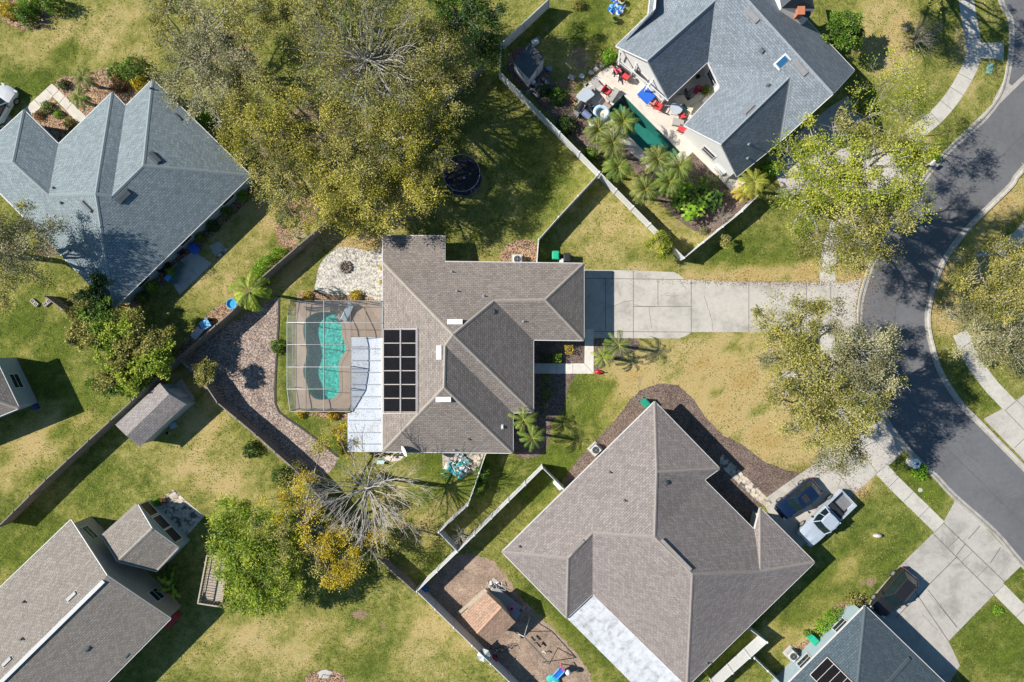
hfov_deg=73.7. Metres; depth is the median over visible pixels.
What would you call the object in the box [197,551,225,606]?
wooden deck
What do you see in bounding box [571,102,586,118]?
shrub
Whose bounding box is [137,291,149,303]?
shrub
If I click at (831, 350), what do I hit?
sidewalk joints
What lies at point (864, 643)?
house
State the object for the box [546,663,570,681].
slide
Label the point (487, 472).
shrub
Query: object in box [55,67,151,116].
mulch
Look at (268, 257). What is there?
hedge
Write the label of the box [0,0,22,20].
shrub
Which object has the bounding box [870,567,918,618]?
car
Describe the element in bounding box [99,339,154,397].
garden tree
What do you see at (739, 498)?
mulch
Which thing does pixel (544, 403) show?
shrub
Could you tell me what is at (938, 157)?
shrub
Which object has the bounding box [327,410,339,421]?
shrub
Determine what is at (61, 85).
shrub
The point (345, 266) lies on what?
fire pit
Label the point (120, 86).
shrub
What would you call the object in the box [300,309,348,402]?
swimming pool
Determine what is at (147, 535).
porch
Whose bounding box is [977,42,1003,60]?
sidewalk
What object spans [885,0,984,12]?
oak tree
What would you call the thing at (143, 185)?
house
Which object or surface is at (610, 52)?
shrub
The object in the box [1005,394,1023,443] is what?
driveway joints
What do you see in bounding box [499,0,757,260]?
white vinyl fence
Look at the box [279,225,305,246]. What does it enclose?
bare sapling
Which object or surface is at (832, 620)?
hedge
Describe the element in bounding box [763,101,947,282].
oak tree
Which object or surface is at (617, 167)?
cluster palm
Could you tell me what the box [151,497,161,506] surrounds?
shrub
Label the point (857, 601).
shrub
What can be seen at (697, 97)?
sun lounger
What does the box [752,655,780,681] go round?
white vinyl fence
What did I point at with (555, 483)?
storage box
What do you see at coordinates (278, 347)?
shrub
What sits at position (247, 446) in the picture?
shrub
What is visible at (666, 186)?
cluster palm
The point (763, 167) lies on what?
shrub
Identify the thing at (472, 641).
white vinyl fence
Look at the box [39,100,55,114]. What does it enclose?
shrub
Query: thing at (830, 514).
pickup truck
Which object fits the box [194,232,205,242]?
shrub
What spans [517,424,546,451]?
garden palm
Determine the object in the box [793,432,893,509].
driveway joints
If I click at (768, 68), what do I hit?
house
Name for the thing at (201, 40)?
oak tree
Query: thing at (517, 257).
air conditioner
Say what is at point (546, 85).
shrub
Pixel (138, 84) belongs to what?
shrub
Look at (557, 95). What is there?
shrub
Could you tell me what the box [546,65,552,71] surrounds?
storage box
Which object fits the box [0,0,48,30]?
mulch
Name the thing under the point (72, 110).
garden path
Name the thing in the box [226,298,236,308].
paddling pool
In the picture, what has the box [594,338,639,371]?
mulch
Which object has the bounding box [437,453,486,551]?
white vinyl fence
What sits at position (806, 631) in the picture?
shrub
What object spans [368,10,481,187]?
oak tree
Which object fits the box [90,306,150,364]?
garden tree
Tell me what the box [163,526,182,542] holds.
window
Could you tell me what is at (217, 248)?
patio slab
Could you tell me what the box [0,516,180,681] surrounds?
house
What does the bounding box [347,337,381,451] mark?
patio roof
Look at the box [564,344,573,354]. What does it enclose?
shrub
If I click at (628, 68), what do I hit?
pergola
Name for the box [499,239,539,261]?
mulch
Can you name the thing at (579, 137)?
mulch
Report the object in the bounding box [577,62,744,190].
pool deck
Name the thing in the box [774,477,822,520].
car
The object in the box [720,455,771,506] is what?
garden path
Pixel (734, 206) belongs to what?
mulch
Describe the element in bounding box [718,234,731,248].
tree
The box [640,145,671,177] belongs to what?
cluster palm
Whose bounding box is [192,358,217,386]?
tree
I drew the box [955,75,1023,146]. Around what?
gutter strip
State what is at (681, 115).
patio chair
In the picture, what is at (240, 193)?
shrub
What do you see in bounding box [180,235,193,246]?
window
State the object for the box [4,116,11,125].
driveway
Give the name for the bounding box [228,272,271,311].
queen palm
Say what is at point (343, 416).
mulch
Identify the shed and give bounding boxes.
[116,383,195,446]
[513,43,544,86]
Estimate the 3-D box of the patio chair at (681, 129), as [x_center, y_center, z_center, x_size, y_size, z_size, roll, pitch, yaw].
[15.769,-19.674,63.488,0.682,0.924,0.680,30,90,0]
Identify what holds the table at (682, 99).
on the pool deck at (632, 87)
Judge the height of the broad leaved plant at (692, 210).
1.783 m
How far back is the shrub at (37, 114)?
63.73 m
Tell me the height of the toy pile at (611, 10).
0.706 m
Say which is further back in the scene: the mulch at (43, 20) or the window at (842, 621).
the mulch at (43, 20)
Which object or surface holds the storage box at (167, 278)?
on the patio slab at (193, 269)
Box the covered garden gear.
[441,453,470,478]
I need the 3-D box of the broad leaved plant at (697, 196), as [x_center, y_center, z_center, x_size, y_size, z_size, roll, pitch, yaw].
[17.252,-12.872,63.110,2.644,1.781,2.733,0,90,0]
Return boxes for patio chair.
[177,248,185,256]
[601,84,611,96]
[614,66,622,76]
[620,71,630,80]
[649,99,656,105]
[653,100,664,111]
[677,124,686,133]
[678,111,685,118]
[693,85,702,94]
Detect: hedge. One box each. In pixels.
[251,245,289,277]
[540,353,552,362]
[542,374,551,397]
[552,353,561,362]
[813,606,844,638]
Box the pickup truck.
[796,489,856,546]
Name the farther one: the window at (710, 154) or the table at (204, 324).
the table at (204, 324)
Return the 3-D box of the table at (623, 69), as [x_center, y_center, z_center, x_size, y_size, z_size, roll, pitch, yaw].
[10.507,-25.372,63.703,1.050,0.495,0.450,40,90,0]
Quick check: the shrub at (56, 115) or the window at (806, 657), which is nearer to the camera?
the window at (806, 657)
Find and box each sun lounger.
[340,302,353,321]
[591,79,602,91]
[598,97,610,108]
[606,87,619,102]
[684,92,702,107]
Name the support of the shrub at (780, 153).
on the lawn at (26, 434)
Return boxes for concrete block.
[30,298,39,306]
[42,299,51,306]
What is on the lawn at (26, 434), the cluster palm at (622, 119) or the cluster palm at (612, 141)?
the cluster palm at (612, 141)
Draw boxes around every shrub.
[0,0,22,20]
[8,3,41,30]
[16,0,40,15]
[32,109,44,121]
[39,0,66,17]
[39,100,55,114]
[54,109,63,118]
[57,79,68,90]
[62,116,76,128]
[106,62,122,82]
[109,71,131,93]
[114,52,149,86]
[130,74,149,92]
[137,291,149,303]
[143,281,159,294]
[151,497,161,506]
[159,495,167,503]
[164,267,175,276]
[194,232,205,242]
[195,110,213,129]
[206,219,220,231]
[220,205,232,218]
[236,190,248,201]
[242,440,260,458]
[268,338,286,355]
[271,465,292,487]
[274,210,291,228]
[297,410,305,419]
[302,290,312,299]
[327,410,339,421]
[349,289,362,303]
[472,478,487,495]
[473,465,491,482]
[536,83,549,97]
[541,400,548,408]
[547,87,566,106]
[556,113,577,136]
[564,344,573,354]
[570,0,584,10]
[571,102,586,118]
[584,146,599,162]
[600,46,617,67]
[699,225,709,235]
[759,157,779,177]
[775,147,786,157]
[786,137,798,149]
[803,628,811,635]
[843,591,862,606]
[850,98,869,115]
[910,464,929,481]
[930,154,941,161]
[992,605,1003,615]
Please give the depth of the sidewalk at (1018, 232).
63.99 m
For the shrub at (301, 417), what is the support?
on the lawn at (26, 434)
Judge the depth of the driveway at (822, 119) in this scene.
63.99 m
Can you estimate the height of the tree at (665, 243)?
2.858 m
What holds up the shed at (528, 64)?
on the mulch at (579, 137)
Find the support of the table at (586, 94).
on the pool deck at (632, 87)
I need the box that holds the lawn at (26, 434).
[0,0,1023,681]
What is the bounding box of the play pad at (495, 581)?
[488,577,506,591]
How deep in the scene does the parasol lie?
62.48 m
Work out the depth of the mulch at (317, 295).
63.99 m
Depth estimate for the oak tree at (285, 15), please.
57.32 m
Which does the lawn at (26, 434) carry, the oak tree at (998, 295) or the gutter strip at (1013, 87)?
the oak tree at (998, 295)
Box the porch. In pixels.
[101,500,189,571]
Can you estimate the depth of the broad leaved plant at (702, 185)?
62.77 m
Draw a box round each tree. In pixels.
[0,195,72,314]
[62,268,115,321]
[63,293,118,351]
[84,353,134,401]
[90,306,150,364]
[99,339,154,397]
[123,323,177,380]
[138,0,276,137]
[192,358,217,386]
[202,491,310,622]
[207,57,366,241]
[250,0,407,72]
[253,431,402,592]
[271,0,441,144]
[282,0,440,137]
[296,414,439,572]
[303,94,448,239]
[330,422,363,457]
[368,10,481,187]
[419,0,513,79]
[643,230,675,261]
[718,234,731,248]
[743,283,910,480]
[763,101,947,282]
[820,7,866,51]
[844,46,939,157]
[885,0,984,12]
[938,231,1023,385]
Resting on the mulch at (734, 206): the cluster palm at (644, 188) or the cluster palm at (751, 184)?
the cluster palm at (751, 184)
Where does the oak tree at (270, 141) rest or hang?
on the lawn at (26, 434)
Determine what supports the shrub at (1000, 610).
on the lawn at (26, 434)
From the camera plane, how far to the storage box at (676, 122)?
63.51 m
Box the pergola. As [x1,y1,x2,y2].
[616,50,668,103]
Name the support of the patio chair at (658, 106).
on the pool deck at (632, 87)
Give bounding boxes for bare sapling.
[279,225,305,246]
[450,527,472,550]
[709,204,733,224]
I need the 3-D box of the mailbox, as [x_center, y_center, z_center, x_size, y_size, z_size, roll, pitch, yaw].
[37.268,11.322,63.375,1.040,1.250,0.901,-10,90,0]
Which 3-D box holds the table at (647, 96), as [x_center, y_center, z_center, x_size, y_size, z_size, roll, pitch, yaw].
[12.452,-22.770,63.600,1.350,0.700,1.150,45,90,0]
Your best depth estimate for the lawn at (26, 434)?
64.00 m
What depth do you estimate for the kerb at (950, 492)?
63.96 m
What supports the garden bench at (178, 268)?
on the patio slab at (193, 269)
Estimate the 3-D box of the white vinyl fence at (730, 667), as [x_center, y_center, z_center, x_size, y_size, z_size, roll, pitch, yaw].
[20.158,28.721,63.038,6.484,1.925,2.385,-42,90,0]
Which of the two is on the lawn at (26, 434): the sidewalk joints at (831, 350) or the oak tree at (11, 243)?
the oak tree at (11, 243)
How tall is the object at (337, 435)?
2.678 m
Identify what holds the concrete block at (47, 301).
on the lawn at (26, 434)
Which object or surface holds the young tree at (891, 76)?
on the lawn at (26, 434)
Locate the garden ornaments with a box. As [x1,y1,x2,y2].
[384,452,401,461]
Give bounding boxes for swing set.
[514,617,557,664]
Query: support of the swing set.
on the bark
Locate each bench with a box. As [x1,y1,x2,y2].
[170,261,184,284]
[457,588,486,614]
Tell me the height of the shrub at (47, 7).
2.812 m
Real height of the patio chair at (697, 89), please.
0.924 m
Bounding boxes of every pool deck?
[296,302,381,410]
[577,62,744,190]
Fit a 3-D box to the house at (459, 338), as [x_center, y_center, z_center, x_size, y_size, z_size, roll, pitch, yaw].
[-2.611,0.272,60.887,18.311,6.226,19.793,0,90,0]
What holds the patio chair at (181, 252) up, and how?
on the patio slab at (193, 269)
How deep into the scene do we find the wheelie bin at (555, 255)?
62.94 m
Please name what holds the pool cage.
on the pool deck at (373, 314)
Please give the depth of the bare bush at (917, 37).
62.54 m
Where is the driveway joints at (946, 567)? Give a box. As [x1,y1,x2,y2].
[896,523,1004,640]
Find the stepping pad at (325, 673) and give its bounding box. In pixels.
[318,669,331,677]
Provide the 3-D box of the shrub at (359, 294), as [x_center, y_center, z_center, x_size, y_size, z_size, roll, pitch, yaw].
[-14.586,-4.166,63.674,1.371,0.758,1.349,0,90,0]
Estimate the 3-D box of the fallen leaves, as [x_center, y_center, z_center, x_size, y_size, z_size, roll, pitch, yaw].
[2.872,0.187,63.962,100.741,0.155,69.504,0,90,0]
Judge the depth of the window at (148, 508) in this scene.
62.42 m
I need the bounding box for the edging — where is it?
[274,296,337,456]
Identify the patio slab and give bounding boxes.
[166,253,211,294]
[209,241,224,254]
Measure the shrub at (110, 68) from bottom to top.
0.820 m
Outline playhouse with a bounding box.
[461,588,514,644]
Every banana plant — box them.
[156,565,181,601]
[164,564,184,591]
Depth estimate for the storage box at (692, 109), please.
63.55 m
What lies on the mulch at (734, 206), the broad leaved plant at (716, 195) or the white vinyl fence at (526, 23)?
the broad leaved plant at (716, 195)
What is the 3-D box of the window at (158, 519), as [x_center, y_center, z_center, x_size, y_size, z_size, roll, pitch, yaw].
[-32.075,16.568,62.450,0.080,1.530,1.570,-43,90,0]
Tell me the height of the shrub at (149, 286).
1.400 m
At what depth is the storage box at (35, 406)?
63.66 m
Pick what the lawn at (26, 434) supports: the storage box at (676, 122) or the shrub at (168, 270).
the shrub at (168, 270)
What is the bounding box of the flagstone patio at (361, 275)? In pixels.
[314,247,381,301]
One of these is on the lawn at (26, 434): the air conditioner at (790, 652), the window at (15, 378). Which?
the air conditioner at (790, 652)
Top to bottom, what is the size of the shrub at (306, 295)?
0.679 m
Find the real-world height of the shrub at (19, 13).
2.172 m
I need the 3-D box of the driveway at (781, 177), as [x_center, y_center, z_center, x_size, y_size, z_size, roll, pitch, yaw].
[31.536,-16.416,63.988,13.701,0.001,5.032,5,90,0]
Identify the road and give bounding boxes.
[862,0,1023,560]
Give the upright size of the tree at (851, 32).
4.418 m
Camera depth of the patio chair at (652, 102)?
63.47 m
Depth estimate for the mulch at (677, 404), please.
63.99 m
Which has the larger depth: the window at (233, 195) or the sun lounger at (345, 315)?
the sun lounger at (345, 315)
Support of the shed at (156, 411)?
on the lawn at (26, 434)
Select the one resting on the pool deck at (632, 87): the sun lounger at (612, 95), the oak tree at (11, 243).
the sun lounger at (612, 95)
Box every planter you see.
[612,15,618,22]
[701,84,711,96]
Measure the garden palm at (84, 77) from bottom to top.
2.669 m
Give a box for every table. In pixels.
[190,326,204,339]
[199,318,212,329]
[576,86,594,101]
[620,65,629,73]
[637,86,654,105]
[670,102,682,113]
[674,94,687,104]
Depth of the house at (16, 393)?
62.12 m
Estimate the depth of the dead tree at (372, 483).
57.04 m
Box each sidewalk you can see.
[820,0,980,282]
[820,332,1023,623]
[953,221,1023,258]
[953,330,1014,408]
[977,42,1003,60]
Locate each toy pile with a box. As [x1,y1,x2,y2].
[487,581,505,591]
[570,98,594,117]
[608,0,624,15]
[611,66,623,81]
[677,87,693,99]
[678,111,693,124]
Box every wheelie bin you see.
[552,251,558,259]
[563,253,570,261]
[639,397,649,407]
[805,632,818,645]
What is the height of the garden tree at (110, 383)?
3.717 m
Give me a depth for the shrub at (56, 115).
63.74 m
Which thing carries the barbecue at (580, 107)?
on the pool deck at (632, 87)
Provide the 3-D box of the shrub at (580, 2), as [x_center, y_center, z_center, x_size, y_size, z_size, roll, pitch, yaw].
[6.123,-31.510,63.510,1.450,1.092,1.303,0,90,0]
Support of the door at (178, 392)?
in the shed at (156, 411)
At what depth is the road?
64.00 m
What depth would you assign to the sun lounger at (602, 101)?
63.59 m
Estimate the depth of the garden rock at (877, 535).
63.59 m
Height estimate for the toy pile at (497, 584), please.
0.737 m
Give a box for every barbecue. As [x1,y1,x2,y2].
[573,101,585,115]
[580,109,593,122]
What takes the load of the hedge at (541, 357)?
on the lawn at (26, 434)
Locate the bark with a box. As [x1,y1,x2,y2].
[427,554,590,681]
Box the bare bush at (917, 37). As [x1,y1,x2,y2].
[903,12,945,55]
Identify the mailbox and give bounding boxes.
[905,458,920,468]
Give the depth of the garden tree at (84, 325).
60.09 m
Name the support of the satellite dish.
attached to the house at (459, 338)
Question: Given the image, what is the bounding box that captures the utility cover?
[986,62,993,73]
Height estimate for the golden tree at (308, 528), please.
7.023 m
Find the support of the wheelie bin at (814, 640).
on the lawn at (26, 434)
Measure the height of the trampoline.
2.522 m
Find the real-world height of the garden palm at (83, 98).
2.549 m
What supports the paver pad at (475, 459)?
on the lawn at (26, 434)
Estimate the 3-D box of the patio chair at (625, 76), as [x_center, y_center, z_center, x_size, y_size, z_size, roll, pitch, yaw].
[10.584,-24.547,63.488,0.682,0.924,0.680,40,90,0]
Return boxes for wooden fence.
[0,228,323,526]
[44,295,155,387]
[178,358,417,592]
[319,62,484,231]
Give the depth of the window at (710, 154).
62.50 m
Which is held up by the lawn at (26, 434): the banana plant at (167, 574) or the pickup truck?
the banana plant at (167, 574)
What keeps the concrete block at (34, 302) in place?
on the lawn at (26, 434)
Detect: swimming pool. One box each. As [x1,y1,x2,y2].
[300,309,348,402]
[604,92,682,170]
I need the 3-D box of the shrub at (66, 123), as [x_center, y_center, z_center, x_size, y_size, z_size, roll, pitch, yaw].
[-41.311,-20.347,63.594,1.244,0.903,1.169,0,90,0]
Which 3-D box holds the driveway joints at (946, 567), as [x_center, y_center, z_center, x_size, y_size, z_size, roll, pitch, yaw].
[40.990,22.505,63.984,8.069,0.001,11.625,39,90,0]
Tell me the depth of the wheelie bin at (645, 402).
62.92 m
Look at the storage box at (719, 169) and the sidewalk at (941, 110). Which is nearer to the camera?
the storage box at (719, 169)
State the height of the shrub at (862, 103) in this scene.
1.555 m
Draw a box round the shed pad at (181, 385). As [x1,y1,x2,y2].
[175,379,193,399]
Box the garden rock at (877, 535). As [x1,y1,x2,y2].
[873,533,881,537]
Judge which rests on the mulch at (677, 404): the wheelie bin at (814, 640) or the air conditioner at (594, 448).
the air conditioner at (594, 448)
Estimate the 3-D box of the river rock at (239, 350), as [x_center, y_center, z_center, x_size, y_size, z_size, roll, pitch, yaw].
[-22.081,5.559,63.994,11.067,0.001,16.994,-33,90,0]
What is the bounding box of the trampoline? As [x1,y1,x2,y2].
[443,154,482,195]
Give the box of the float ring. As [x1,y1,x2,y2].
[593,105,609,120]
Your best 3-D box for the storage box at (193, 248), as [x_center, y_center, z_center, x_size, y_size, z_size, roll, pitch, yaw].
[-29.565,-8.583,63.617,0.750,0.645,0.750,-40,90,0]
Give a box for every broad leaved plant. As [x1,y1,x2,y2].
[667,186,692,211]
[674,180,695,201]
[680,197,705,222]
[687,188,714,212]
[693,173,720,197]
[706,188,725,212]
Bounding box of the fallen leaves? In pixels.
[30,14,1023,681]
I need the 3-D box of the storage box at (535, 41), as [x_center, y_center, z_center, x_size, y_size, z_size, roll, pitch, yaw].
[2.153,-27.928,63.803,0.650,0.395,0.500,-30,90,0]
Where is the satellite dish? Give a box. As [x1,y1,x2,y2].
[399,446,406,456]
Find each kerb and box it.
[857,0,1023,568]
[925,164,1023,471]
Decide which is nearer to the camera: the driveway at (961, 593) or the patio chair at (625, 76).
the patio chair at (625, 76)
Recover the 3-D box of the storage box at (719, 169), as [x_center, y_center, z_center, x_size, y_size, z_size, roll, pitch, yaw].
[19.499,-16.110,63.477,0.850,0.945,1.150,-43,90,0]
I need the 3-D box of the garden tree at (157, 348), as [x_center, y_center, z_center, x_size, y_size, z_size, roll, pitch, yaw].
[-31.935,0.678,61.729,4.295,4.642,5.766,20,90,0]
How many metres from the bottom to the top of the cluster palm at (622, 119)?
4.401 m
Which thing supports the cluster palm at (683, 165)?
on the mulch at (734, 206)
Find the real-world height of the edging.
0.001 m
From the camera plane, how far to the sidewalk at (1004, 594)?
63.99 m
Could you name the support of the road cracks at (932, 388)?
on the road
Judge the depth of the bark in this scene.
63.99 m
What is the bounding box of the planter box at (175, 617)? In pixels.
[165,611,180,628]
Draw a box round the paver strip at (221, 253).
[216,248,226,258]
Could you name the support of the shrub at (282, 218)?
on the lawn at (26, 434)
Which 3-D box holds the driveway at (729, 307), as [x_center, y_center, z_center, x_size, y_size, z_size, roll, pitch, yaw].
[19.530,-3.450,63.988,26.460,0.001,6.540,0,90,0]
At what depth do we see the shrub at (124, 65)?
63.07 m
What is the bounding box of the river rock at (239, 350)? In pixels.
[183,296,338,479]
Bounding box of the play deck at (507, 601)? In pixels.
[491,586,524,619]
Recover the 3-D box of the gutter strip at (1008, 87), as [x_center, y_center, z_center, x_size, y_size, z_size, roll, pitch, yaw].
[45.771,-23.327,63.988,2.425,0.001,0.967,-44,90,0]
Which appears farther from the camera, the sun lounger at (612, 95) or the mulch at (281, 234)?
the mulch at (281, 234)
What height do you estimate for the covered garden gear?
0.865 m
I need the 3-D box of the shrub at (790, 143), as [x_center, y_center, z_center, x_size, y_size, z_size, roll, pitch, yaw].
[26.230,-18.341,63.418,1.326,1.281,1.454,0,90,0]
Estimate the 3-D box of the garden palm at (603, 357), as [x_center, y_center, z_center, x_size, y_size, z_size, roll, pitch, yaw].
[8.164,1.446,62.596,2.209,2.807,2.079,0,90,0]
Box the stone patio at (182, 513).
[157,489,203,535]
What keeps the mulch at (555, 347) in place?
on the lawn at (26, 434)
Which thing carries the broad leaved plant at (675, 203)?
on the mulch at (734, 206)
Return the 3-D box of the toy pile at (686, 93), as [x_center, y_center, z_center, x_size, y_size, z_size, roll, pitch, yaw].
[16.445,-23.025,63.781,1.675,0.674,1.275,-35,90,0]
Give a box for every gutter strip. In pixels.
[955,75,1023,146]
[992,83,1011,101]
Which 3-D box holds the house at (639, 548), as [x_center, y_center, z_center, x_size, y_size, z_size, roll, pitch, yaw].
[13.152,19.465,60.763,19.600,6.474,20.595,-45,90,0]
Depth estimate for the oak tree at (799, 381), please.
52.62 m
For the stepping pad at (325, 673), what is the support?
on the mulch at (334, 676)
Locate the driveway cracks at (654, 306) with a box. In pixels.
[614,282,712,328]
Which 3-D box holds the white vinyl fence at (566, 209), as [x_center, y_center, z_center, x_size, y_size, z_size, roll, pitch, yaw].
[4.599,-11.474,63.078,1.288,1.845,9.938,35,90,0]
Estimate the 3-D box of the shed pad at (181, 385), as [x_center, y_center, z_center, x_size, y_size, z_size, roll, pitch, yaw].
[-30.600,4.860,64.000,0.934,0.100,2.572,-35,90,0]
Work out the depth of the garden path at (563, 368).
63.98 m
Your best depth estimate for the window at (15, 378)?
62.53 m
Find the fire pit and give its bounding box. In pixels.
[339,260,351,273]
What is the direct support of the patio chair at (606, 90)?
on the pool deck at (632, 87)
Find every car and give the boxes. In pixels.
[0,83,19,129]
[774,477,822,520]
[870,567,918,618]
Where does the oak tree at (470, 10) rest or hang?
on the lawn at (26, 434)
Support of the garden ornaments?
on the lawn at (26, 434)
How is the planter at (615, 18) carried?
on the lawn at (26, 434)
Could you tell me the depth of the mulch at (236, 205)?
63.99 m
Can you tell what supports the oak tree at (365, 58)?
on the lawn at (26, 434)
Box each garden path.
[23,84,84,122]
[534,329,593,373]
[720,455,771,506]
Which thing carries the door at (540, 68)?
in the shed at (528, 64)
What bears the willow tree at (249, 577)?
on the lawn at (26, 434)
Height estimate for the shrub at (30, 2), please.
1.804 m
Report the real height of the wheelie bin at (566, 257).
1.078 m
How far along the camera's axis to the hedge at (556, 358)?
63.33 m
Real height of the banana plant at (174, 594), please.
1.755 m
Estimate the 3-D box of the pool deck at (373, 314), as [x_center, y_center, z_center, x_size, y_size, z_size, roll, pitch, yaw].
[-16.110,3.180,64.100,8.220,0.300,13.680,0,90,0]
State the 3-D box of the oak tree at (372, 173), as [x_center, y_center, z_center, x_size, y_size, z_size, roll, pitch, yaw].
[-11.768,-14.925,58.835,11.116,10.431,12.033,-18,90,0]
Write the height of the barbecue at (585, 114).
1.109 m
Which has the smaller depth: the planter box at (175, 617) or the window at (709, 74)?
the window at (709, 74)
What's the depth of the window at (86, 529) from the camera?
62.06 m
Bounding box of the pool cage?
[287,300,381,411]
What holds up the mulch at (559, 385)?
on the lawn at (26, 434)
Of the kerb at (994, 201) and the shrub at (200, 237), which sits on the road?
the kerb at (994, 201)
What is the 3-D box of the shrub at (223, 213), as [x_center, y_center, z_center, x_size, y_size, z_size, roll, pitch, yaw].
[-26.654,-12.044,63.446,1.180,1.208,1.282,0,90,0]
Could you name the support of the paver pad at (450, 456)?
on the lawn at (26, 434)
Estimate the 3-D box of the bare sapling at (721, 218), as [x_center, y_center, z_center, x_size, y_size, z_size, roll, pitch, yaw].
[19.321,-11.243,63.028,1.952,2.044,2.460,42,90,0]
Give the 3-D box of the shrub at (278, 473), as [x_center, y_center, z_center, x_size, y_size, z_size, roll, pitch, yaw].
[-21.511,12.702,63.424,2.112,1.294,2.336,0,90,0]
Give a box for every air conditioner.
[512,254,522,261]
[587,441,601,456]
[782,645,798,661]
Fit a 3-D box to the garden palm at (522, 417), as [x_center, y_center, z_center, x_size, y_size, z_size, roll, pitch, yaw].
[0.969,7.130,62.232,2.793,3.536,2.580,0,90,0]
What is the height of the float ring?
0.400 m
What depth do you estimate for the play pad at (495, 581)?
63.95 m
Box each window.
[8,373,24,388]
[80,525,98,539]
[137,276,151,287]
[139,501,158,516]
[147,587,165,602]
[151,514,170,530]
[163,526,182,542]
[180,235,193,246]
[223,194,235,205]
[635,68,648,84]
[701,145,716,159]
[706,69,715,87]
[796,653,810,667]
[831,617,846,631]
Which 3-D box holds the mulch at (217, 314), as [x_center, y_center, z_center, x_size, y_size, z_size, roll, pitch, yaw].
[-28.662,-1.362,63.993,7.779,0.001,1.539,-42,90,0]
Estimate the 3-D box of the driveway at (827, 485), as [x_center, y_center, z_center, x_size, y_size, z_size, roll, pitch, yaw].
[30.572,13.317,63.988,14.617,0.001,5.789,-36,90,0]
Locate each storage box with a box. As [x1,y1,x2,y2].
[32,404,39,410]
[164,274,171,280]
[169,422,177,428]
[188,243,200,253]
[421,584,428,592]
[531,37,538,45]
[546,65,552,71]
[553,478,561,489]
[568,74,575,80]
[671,118,683,126]
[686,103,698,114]
[713,164,725,175]
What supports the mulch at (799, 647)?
on the lawn at (26, 434)
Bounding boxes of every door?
[168,388,187,397]
[537,61,543,75]
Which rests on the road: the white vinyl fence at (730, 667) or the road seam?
the road seam
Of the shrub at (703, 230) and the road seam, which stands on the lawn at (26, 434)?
the shrub at (703, 230)
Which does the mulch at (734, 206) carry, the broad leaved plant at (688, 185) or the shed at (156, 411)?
the broad leaved plant at (688, 185)
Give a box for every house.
[0,79,253,308]
[0,357,37,417]
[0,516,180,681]
[382,235,583,453]
[502,401,814,681]
[615,0,854,177]
[771,604,944,681]
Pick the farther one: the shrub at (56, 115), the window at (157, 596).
the shrub at (56, 115)
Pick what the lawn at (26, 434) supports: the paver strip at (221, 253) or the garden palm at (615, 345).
the paver strip at (221, 253)
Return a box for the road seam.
[894,134,1023,524]
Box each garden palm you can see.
[69,86,94,109]
[70,68,100,90]
[508,406,537,432]
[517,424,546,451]
[590,346,614,367]
[602,330,633,359]
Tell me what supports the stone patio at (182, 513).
on the lawn at (26, 434)
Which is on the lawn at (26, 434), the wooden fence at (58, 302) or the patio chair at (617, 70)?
the wooden fence at (58, 302)
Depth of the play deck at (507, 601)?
63.55 m
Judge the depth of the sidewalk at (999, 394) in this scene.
63.99 m
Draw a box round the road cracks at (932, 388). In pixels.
[886,300,1015,503]
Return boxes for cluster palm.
[582,114,614,145]
[593,125,628,160]
[602,151,634,182]
[607,104,640,136]
[629,172,659,205]
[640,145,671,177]
[653,168,683,197]
[660,148,694,184]
[731,183,754,202]
[737,168,770,198]
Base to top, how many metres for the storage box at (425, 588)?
0.545 m
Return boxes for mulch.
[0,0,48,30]
[32,97,76,141]
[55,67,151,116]
[122,187,256,309]
[178,300,238,355]
[275,194,317,252]
[297,290,376,300]
[301,412,348,419]
[305,670,346,681]
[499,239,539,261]
[504,45,603,162]
[513,374,575,458]
[534,339,584,362]
[562,383,800,496]
[572,104,753,232]
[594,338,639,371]
[707,465,760,522]
[793,595,866,653]
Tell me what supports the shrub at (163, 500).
on the lawn at (26, 434)
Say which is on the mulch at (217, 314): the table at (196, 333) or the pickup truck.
the table at (196, 333)
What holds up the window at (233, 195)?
in the house at (143, 185)
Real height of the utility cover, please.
0.060 m
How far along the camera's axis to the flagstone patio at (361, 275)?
63.99 m
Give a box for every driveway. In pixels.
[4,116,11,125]
[584,269,860,337]
[765,97,862,171]
[766,420,903,546]
[775,138,919,192]
[868,501,1020,681]
[984,395,1023,459]
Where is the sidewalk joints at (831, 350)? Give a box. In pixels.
[820,0,1023,616]
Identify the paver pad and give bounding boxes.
[382,456,403,461]
[442,453,458,469]
[466,453,483,474]
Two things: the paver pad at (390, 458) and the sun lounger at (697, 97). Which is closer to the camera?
the sun lounger at (697, 97)
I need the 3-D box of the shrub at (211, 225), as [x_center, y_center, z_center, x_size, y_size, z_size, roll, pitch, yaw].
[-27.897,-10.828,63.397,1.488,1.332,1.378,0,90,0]
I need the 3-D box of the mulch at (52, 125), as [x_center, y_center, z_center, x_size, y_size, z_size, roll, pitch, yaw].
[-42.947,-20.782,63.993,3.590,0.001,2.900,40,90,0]
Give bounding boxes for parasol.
[477,649,490,661]
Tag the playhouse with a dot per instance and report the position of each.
(487, 617)
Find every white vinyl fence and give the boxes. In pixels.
[416,464,563,681]
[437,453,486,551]
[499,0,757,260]
[536,173,598,261]
[709,626,768,681]
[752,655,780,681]

